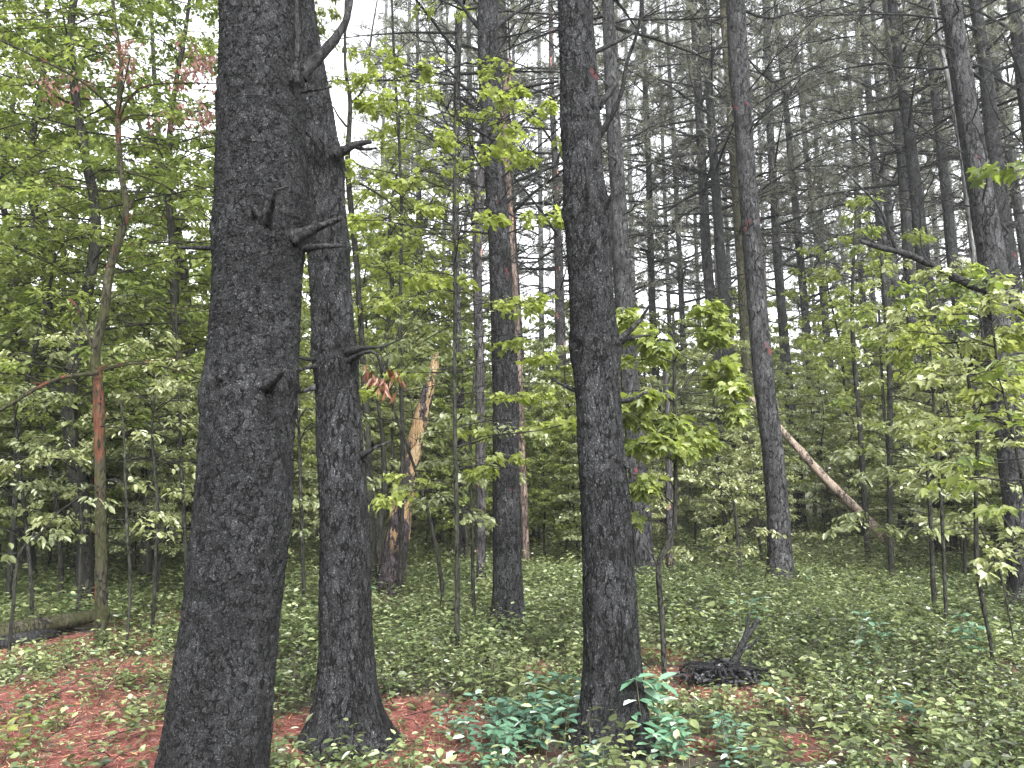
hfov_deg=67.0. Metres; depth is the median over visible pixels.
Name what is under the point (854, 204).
bright sapling
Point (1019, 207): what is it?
pine tree
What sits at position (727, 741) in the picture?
seedling
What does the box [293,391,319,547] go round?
broadleaf sapling
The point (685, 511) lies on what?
leafy shrub
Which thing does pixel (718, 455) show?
broadleaf sapling
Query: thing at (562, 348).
broadleaf sapling
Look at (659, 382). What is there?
broadleaf sapling
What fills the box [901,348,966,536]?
broadleaf sapling
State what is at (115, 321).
broadleaf sapling
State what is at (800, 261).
pine tree
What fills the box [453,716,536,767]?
seedling
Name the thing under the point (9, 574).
thin sapling
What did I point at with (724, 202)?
pine tree
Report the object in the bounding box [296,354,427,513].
broadleaf sapling
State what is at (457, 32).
pine tree
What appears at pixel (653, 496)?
broadleaf sapling
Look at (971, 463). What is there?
thin sapling
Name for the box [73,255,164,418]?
broadleaf tree
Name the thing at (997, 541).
broadleaf sapling
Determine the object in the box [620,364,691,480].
broadleaf sapling
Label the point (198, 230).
broadleaf tree
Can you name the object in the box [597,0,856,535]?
pine tree
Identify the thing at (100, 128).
broadleaf tree
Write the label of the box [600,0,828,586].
pine tree
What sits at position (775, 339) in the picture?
broadleaf sapling
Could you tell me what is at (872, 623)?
seedling
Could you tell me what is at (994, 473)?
broadleaf sapling
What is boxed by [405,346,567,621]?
thin sapling
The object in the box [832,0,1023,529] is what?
pine tree
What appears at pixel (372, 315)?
broadleaf tree
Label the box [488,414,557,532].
broadleaf sapling
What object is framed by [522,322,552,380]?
broadleaf tree
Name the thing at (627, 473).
broadleaf sapling
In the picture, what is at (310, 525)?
leafy shrub
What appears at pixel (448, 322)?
broadleaf tree
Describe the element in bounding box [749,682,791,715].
seedling
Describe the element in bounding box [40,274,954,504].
distant wood
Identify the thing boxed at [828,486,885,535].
leafy shrub
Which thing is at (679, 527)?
leafy shrub
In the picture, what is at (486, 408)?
broadleaf sapling
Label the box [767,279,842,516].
broadleaf tree
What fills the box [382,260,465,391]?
broadleaf tree
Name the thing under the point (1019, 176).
pine tree
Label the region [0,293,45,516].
broadleaf sapling
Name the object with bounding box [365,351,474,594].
broken snag
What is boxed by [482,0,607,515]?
pine tree
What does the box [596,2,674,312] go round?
pine tree
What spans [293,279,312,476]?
broadleaf tree
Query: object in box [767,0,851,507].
pine tree
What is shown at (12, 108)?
broadleaf tree
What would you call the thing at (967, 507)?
broadleaf sapling
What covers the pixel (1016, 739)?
ground cover
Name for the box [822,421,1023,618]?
shrub sapling
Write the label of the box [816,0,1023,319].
pine tree
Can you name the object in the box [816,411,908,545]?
broadleaf sapling
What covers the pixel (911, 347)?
thin sapling
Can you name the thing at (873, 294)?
pine tree
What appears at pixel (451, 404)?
broadleaf sapling
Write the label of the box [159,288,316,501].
broadleaf sapling
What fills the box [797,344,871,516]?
broadleaf sapling
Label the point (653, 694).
seedling
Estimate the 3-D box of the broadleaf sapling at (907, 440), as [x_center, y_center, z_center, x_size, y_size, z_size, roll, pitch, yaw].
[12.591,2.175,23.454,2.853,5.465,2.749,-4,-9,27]
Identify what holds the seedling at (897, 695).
on the ground at (454, 746)
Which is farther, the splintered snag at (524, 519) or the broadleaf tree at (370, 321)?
the broadleaf tree at (370, 321)
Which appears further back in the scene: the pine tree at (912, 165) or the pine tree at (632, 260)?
the pine tree at (632, 260)
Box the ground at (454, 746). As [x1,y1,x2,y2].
[0,490,1023,767]
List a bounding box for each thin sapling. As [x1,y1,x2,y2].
[0,221,126,609]
[0,373,154,607]
[1,496,117,665]
[100,400,195,653]
[315,268,538,615]
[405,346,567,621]
[880,297,1023,668]
[919,154,1023,523]
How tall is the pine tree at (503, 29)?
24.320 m
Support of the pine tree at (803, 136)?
on the ground at (454, 746)
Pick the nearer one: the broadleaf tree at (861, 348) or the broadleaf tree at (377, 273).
the broadleaf tree at (377, 273)
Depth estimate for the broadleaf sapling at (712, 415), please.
25.77 m
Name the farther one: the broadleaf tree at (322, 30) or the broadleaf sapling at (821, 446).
the broadleaf sapling at (821, 446)
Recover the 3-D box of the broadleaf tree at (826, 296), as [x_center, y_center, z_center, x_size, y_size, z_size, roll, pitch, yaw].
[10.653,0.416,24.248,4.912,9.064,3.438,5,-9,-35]
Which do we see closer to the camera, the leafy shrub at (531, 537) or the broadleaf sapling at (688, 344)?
the leafy shrub at (531, 537)
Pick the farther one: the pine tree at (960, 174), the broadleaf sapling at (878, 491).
the pine tree at (960, 174)
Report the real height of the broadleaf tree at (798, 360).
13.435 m
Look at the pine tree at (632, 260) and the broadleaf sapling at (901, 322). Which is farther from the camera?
the pine tree at (632, 260)
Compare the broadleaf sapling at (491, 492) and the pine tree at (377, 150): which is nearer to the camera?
the broadleaf sapling at (491, 492)
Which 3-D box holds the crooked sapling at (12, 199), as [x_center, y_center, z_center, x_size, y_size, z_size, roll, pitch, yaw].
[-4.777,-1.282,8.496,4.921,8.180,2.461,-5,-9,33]
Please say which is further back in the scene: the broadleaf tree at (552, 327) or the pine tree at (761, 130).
the pine tree at (761, 130)
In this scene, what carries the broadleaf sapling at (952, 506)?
on the ground at (454, 746)
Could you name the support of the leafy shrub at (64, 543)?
on the ground at (454, 746)
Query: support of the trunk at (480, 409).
on the ground at (454, 746)
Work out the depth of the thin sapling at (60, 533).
6.99 m
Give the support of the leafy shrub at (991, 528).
on the ground at (454, 746)
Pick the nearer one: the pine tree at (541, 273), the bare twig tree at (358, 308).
the bare twig tree at (358, 308)
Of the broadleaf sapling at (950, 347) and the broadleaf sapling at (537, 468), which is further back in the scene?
the broadleaf sapling at (950, 347)
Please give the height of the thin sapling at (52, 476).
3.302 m
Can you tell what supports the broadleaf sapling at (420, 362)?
on the ground at (454, 746)
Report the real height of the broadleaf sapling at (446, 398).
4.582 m
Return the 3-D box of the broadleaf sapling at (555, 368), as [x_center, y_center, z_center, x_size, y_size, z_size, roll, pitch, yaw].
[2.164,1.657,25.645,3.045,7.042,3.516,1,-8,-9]
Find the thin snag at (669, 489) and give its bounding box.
[663,370,674,577]
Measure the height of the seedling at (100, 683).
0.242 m
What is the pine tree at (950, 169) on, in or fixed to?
on the ground at (454, 746)
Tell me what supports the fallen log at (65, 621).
on the ground at (454, 746)
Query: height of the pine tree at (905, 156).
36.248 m
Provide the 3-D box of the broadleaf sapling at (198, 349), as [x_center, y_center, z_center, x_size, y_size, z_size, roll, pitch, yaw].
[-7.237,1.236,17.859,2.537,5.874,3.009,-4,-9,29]
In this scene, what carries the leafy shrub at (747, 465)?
on the ground at (454, 746)
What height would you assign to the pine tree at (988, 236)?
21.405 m
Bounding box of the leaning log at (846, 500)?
[735,381,909,556]
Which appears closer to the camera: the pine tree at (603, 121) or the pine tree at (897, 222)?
the pine tree at (603, 121)
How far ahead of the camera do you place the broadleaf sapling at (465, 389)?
26.87 m
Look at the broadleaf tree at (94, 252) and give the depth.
10.29 m
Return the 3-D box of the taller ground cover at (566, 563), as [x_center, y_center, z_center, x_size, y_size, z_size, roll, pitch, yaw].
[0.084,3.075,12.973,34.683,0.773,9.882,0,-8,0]
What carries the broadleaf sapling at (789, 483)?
on the ground at (454, 746)
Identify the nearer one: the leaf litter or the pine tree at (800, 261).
the leaf litter
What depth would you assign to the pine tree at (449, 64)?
52.52 m
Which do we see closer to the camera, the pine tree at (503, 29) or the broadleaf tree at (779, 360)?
the pine tree at (503, 29)
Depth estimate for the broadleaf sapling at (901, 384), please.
25.51 m
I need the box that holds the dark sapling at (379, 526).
[358,287,452,569]
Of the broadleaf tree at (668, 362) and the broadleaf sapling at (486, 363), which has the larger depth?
the broadleaf tree at (668, 362)
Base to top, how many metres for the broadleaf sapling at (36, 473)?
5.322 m
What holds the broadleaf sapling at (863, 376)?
on the ground at (454, 746)
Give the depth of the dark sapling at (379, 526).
13.83 m
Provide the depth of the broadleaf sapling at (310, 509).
14.15 m
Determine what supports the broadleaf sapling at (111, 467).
on the ground at (454, 746)
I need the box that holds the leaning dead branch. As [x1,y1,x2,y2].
[841,166,1023,313]
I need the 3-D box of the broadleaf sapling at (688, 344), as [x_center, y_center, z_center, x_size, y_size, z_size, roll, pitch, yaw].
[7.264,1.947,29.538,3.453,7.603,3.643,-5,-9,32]
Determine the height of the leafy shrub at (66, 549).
2.221 m
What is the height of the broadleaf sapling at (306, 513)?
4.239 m
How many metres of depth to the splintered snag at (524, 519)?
15.10 m
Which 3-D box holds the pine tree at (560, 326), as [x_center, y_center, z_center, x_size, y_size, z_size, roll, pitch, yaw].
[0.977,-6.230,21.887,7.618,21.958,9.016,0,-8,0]
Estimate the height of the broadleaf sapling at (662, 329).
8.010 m
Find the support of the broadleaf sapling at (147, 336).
on the ground at (454, 746)
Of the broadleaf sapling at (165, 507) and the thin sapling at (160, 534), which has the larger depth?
the broadleaf sapling at (165, 507)
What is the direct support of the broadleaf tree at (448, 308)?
on the ground at (454, 746)
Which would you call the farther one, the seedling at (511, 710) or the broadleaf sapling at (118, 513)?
the broadleaf sapling at (118, 513)
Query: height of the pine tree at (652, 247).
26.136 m
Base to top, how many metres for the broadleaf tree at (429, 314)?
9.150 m
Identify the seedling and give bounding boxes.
[0,712,45,765]
[45,703,75,733]
[63,666,136,699]
[270,741,312,767]
[431,689,507,745]
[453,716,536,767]
[484,692,578,762]
[522,672,580,737]
[577,740,610,767]
[620,667,678,730]
[630,711,698,765]
[703,710,760,767]
[741,597,769,623]
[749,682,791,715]
[852,611,897,655]
[877,692,925,729]
[946,613,985,664]
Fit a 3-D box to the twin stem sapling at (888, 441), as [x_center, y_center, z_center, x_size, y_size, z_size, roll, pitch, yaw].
[6.698,0.482,13.112,2.534,5.943,3.112,-5,-9,32]
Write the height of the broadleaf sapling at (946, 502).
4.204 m
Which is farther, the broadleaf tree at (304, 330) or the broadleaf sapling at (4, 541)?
the broadleaf tree at (304, 330)
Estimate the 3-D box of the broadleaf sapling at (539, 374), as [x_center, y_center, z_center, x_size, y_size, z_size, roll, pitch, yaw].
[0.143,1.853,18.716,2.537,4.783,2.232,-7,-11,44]
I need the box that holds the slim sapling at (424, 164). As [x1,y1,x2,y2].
[335,0,487,596]
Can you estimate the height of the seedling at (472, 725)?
0.278 m
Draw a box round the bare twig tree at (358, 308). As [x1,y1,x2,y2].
[333,0,424,589]
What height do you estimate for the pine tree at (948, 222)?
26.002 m
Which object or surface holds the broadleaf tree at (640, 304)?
on the ground at (454, 746)
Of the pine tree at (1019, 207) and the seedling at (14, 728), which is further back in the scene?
the pine tree at (1019, 207)
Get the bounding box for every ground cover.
[0,533,1023,634]
[0,553,1023,662]
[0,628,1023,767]
[1,510,1005,569]
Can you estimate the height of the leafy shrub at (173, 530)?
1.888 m
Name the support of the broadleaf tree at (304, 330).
on the ground at (454, 746)
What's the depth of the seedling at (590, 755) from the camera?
4.23 m
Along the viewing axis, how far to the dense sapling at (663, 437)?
6.03 m
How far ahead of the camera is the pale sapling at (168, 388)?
8.44 m
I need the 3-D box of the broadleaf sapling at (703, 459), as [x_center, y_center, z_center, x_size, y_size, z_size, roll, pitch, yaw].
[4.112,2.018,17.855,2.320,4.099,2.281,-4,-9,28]
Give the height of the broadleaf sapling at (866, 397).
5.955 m
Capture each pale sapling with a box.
[0,325,163,626]
[0,381,93,617]
[40,271,208,575]
[105,331,202,636]
[291,272,376,604]
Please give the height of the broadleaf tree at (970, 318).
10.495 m
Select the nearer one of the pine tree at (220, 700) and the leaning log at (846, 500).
the pine tree at (220, 700)
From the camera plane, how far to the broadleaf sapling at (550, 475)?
23.51 m
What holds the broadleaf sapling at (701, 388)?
on the ground at (454, 746)
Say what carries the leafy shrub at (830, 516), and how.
on the ground at (454, 746)
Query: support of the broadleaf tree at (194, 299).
on the ground at (454, 746)
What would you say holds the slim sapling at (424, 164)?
on the ground at (454, 746)
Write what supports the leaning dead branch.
on the ground at (454, 746)
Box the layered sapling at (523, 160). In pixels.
[345,40,576,659]
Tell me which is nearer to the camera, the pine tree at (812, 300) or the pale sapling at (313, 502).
the pale sapling at (313, 502)
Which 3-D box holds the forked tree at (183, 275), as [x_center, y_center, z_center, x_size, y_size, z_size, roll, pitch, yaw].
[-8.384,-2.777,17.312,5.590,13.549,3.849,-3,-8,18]
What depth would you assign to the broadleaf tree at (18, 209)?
18.32 m
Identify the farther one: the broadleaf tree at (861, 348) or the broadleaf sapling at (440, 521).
the broadleaf tree at (861, 348)
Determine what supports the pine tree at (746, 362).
on the ground at (454, 746)
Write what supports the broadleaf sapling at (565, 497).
on the ground at (454, 746)
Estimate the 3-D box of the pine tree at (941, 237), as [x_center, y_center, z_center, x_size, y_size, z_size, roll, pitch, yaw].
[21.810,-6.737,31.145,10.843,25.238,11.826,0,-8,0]
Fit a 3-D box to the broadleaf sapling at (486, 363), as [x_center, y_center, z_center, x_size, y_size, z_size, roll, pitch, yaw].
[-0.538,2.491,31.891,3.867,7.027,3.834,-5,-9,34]
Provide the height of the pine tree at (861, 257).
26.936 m
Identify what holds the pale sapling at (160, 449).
on the ground at (454, 746)
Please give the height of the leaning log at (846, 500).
4.689 m
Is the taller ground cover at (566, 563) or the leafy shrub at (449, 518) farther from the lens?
the leafy shrub at (449, 518)
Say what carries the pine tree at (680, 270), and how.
on the ground at (454, 746)
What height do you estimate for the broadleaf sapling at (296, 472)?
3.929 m
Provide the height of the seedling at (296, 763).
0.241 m
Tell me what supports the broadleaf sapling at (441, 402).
on the ground at (454, 746)
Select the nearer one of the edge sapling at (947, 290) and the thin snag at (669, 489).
the edge sapling at (947, 290)
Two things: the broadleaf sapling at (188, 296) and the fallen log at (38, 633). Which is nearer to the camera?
the fallen log at (38, 633)
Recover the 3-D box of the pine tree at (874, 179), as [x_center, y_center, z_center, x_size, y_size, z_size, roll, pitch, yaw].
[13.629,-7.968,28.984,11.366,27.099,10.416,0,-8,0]
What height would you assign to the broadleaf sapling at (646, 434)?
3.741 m
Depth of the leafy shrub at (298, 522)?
20.18 m
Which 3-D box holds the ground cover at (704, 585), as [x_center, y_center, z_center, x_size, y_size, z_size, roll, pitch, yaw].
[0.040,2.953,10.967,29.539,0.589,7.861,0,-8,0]
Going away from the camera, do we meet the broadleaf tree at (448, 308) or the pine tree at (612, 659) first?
the pine tree at (612, 659)
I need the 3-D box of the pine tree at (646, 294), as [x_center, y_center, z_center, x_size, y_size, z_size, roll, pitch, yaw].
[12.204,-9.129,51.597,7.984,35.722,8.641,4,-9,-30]
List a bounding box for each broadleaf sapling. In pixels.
[0,255,93,576]
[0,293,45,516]
[0,335,92,538]
[0,368,69,546]
[0,384,115,567]
[1,293,162,586]
[34,348,162,568]
[43,296,168,571]
[68,273,201,509]
[81,289,200,556]
[89,344,197,572]
[93,374,200,597]
[134,369,181,549]
[137,330,206,511]
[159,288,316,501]
[161,398,196,518]
[291,413,317,543]
[292,321,318,528]
[293,375,391,516]
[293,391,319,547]
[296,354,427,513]
[313,329,452,549]
[369,337,452,491]
[373,419,448,540]
[377,356,492,559]
[394,367,470,533]
[410,437,451,560]
[411,349,520,561]
[411,411,475,559]
[419,398,475,553]
[458,410,492,531]
[466,362,546,535]
[468,362,551,461]
[474,367,573,522]
[474,391,492,542]
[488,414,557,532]
[520,396,579,561]
[522,338,576,549]
[525,355,580,563]
[529,408,580,561]
[533,334,580,523]
[535,417,576,533]
[546,385,631,517]
[553,443,581,540]
[575,452,664,512]
[620,363,683,530]
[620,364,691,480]
[635,307,695,497]
[644,424,688,521]
[646,371,692,540]
[646,382,746,551]
[662,316,780,559]
[670,337,718,527]
[678,352,741,466]
[678,377,759,541]
[681,349,793,503]
[720,326,837,496]
[727,401,801,539]
[741,415,814,517]
[755,373,834,531]
[780,332,867,521]
[784,361,876,542]
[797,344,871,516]
[812,357,900,508]
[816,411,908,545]
[827,341,913,539]
[835,396,886,522]
[843,412,927,540]
[861,295,942,528]
[867,391,916,538]
[871,351,916,535]
[877,383,958,496]
[890,350,1003,574]
[897,323,981,496]
[898,379,990,564]
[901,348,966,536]
[909,406,999,560]
[910,390,981,527]
[919,343,1003,530]
[961,351,1023,507]
[962,395,1001,548]
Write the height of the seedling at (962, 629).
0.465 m
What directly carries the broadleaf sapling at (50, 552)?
on the ground at (454, 746)
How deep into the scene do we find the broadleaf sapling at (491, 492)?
17.62 m
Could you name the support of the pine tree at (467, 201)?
on the ground at (454, 746)
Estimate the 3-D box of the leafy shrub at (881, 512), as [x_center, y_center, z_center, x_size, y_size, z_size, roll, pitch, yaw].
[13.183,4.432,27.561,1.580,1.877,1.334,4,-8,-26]
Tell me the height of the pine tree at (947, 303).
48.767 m
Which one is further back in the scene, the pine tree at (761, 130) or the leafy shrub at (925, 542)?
the pine tree at (761, 130)
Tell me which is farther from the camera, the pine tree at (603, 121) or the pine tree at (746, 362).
the pine tree at (603, 121)
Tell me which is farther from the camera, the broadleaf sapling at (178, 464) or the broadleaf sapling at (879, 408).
the broadleaf sapling at (879, 408)
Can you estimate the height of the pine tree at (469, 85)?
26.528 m
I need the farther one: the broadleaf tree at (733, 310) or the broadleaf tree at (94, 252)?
the broadleaf tree at (733, 310)
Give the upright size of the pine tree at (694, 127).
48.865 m
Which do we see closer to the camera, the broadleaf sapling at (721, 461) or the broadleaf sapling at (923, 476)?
the broadleaf sapling at (923, 476)
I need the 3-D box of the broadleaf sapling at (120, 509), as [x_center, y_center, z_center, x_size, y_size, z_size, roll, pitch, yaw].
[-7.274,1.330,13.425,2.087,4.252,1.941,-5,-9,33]
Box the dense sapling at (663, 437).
[615,299,754,704]
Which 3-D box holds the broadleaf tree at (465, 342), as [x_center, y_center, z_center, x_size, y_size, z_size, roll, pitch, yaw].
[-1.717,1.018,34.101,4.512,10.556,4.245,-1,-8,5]
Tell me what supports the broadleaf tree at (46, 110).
on the ground at (454, 746)
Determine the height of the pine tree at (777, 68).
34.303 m
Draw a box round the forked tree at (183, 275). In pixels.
[40,0,214,557]
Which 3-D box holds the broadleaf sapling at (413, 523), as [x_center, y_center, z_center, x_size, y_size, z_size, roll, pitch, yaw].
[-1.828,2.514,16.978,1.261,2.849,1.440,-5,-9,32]
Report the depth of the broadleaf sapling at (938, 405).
12.55 m
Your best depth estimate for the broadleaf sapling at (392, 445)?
15.28 m
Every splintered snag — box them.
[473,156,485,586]
[501,55,529,566]
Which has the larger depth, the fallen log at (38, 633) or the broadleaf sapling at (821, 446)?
the broadleaf sapling at (821, 446)
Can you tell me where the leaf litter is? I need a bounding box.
[1,604,1017,767]
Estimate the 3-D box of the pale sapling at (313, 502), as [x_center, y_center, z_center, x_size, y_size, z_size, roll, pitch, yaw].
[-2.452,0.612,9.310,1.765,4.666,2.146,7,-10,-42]
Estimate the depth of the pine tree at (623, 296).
14.53 m
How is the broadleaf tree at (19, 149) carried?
on the ground at (454, 746)
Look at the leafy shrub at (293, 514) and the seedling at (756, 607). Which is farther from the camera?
the leafy shrub at (293, 514)
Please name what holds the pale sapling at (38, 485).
on the ground at (454, 746)
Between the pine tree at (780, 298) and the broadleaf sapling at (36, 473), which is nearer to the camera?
the broadleaf sapling at (36, 473)
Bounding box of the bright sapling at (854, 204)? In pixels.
[792,191,937,565]
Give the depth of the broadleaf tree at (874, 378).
34.42 m
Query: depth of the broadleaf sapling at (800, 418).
24.84 m
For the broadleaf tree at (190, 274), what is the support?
on the ground at (454, 746)
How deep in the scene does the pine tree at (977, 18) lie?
16.31 m
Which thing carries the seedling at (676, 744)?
on the ground at (454, 746)
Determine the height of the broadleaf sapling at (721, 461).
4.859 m
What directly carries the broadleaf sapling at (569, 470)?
on the ground at (454, 746)
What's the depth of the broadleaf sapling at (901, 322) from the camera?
25.93 m
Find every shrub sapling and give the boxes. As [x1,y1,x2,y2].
[645,467,786,579]
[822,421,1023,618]
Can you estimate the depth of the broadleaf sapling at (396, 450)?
23.25 m
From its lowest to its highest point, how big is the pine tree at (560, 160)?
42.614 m
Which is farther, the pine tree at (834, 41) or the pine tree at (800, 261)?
the pine tree at (834, 41)
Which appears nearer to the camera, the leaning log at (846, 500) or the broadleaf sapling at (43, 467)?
the broadleaf sapling at (43, 467)
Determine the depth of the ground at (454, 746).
5.55 m
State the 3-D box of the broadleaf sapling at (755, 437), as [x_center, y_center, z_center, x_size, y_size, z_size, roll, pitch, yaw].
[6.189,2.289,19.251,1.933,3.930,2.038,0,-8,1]
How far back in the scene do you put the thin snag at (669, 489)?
13.82 m
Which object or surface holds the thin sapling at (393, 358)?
on the ground at (454, 746)
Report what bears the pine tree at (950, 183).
on the ground at (454, 746)
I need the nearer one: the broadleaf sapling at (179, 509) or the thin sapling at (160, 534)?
the thin sapling at (160, 534)
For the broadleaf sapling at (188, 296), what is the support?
on the ground at (454, 746)
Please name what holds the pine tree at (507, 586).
on the ground at (454, 746)
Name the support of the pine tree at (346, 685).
on the ground at (454, 746)
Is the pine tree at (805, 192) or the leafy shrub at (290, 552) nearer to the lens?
the leafy shrub at (290, 552)
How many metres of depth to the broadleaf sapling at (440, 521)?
16.33 m
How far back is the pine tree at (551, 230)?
48.13 m
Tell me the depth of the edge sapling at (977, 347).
6.37 m
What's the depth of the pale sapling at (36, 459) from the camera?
8.87 m
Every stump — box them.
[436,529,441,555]
[670,612,783,690]
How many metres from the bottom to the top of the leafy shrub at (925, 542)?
3.008 m
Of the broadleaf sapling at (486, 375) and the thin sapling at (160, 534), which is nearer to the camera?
the thin sapling at (160, 534)
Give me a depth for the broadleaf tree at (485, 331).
44.58 m
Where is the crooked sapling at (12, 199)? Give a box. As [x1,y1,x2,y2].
[0,0,307,647]
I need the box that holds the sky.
[0,0,1023,486]
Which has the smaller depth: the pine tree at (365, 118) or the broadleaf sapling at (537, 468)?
the broadleaf sapling at (537, 468)
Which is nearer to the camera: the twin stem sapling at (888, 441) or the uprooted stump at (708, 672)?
the uprooted stump at (708, 672)
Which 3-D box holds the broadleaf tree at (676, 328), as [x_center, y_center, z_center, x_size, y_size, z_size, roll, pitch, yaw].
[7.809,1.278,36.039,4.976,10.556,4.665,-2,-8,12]
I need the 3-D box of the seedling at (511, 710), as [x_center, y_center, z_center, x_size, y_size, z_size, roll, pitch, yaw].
[0.082,2.074,4.681,0.391,0.366,0.736,6,-10,-38]
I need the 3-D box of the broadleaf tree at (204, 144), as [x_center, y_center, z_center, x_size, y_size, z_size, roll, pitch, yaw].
[-6.956,-1.061,18.240,4.927,10.556,4.490,0,-8,4]
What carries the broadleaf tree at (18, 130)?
on the ground at (454, 746)
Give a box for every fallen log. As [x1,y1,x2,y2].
[0,604,110,635]
[0,625,74,649]
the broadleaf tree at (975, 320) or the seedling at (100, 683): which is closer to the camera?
the seedling at (100, 683)
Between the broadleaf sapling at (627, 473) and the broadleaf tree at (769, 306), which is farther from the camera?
the broadleaf tree at (769, 306)
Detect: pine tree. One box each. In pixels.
[155,0,352,767]
[291,0,405,765]
[316,0,603,565]
[340,0,440,329]
[345,0,486,307]
[347,0,533,358]
[349,0,668,548]
[367,0,488,327]
[374,0,604,534]
[381,0,614,636]
[409,13,525,351]
[412,0,691,548]
[429,5,544,511]
[461,0,754,574]
[464,0,564,373]
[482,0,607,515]
[524,0,626,297]
[544,3,644,326]
[550,0,665,762]
[558,0,766,530]
[559,5,701,356]
[596,0,886,545]
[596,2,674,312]
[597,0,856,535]
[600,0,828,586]
[622,0,861,540]
[623,0,714,369]
[623,0,736,524]
[629,0,924,535]
[635,4,735,505]
[657,0,808,348]
[664,0,769,312]
[708,0,836,345]
[711,0,894,529]
[722,0,828,512]
[724,0,1023,529]
[754,0,880,514]
[759,0,1022,538]
[761,0,891,512]
[765,0,1023,563]
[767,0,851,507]
[769,0,1023,609]
[788,0,886,504]
[788,0,949,515]
[794,0,970,517]
[807,0,1023,553]
[811,0,936,512]
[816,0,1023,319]
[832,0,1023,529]
[842,0,943,324]
[853,0,1023,352]
[855,0,963,310]
[855,2,1010,335]
[858,0,1023,292]
[865,7,962,304]
[901,2,973,304]
[902,11,1023,309]
[909,0,1023,334]
[931,2,1023,316]
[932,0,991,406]
[1012,119,1022,233]
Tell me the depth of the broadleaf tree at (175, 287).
12.53 m
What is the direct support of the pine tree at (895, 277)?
on the ground at (454, 746)
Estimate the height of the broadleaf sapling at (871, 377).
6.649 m
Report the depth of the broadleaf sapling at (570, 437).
19.51 m
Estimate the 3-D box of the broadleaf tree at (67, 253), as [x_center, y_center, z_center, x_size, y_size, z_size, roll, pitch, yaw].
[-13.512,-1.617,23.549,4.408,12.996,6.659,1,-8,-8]
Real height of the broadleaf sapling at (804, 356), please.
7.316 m
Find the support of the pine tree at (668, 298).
on the ground at (454, 746)
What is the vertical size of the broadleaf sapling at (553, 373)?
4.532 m
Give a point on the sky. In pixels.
(361, 9)
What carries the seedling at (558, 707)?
on the ground at (454, 746)
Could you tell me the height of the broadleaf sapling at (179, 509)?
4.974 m
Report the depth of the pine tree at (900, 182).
23.08 m
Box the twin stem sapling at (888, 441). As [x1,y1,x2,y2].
[814,253,979,581]
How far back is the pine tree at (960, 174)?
42.10 m
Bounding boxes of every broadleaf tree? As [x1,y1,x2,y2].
[0,0,118,566]
[0,0,137,453]
[0,0,185,582]
[0,0,213,609]
[0,6,42,372]
[0,74,206,534]
[0,109,141,479]
[0,110,94,550]
[15,0,307,591]
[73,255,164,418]
[86,0,316,444]
[94,190,211,515]
[138,136,313,467]
[146,0,364,470]
[180,277,205,508]
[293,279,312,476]
[299,90,472,527]
[299,253,314,449]
[304,226,427,437]
[354,248,435,524]
[355,162,492,533]
[355,254,410,459]
[360,280,471,470]
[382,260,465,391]
[416,296,471,365]
[438,293,491,407]
[444,293,491,385]
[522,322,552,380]
[524,301,572,492]
[614,297,679,403]
[647,302,706,515]
[648,336,689,467]
[695,284,740,416]
[730,294,812,450]
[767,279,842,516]
[775,348,825,510]
[781,252,906,538]
[789,298,860,500]
[817,298,885,451]
[866,354,898,418]
[935,290,982,394]
[968,310,979,336]
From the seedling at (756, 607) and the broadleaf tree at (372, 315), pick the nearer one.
the seedling at (756, 607)
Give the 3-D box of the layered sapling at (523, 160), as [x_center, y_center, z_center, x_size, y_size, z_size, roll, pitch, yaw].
[-0.518,-0.448,7.769,2.846,6.402,2.152,0,-8,0]
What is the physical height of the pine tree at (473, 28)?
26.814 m
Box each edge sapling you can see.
[822,262,988,621]
[860,265,1023,586]
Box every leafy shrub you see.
[32,464,138,564]
[37,524,121,552]
[153,507,182,543]
[181,511,293,570]
[290,460,317,534]
[290,510,299,541]
[299,448,319,533]
[427,480,475,542]
[520,480,553,543]
[646,462,683,538]
[652,464,700,517]
[678,450,760,537]
[697,426,822,560]
[798,486,853,531]
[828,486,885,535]
[861,488,899,526]
[897,441,993,548]
[968,436,1005,551]
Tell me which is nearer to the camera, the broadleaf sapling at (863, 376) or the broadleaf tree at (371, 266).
the broadleaf sapling at (863, 376)
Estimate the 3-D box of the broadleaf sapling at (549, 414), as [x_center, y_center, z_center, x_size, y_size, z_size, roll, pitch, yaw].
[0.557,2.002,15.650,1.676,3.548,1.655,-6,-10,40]
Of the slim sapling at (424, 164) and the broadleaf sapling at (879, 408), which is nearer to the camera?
the slim sapling at (424, 164)
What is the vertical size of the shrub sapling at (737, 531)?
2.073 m
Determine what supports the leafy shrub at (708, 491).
on the ground at (454, 746)
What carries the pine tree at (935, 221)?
on the ground at (454, 746)
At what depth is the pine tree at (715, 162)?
22.76 m
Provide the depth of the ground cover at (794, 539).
18.34 m
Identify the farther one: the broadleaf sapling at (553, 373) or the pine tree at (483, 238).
the pine tree at (483, 238)

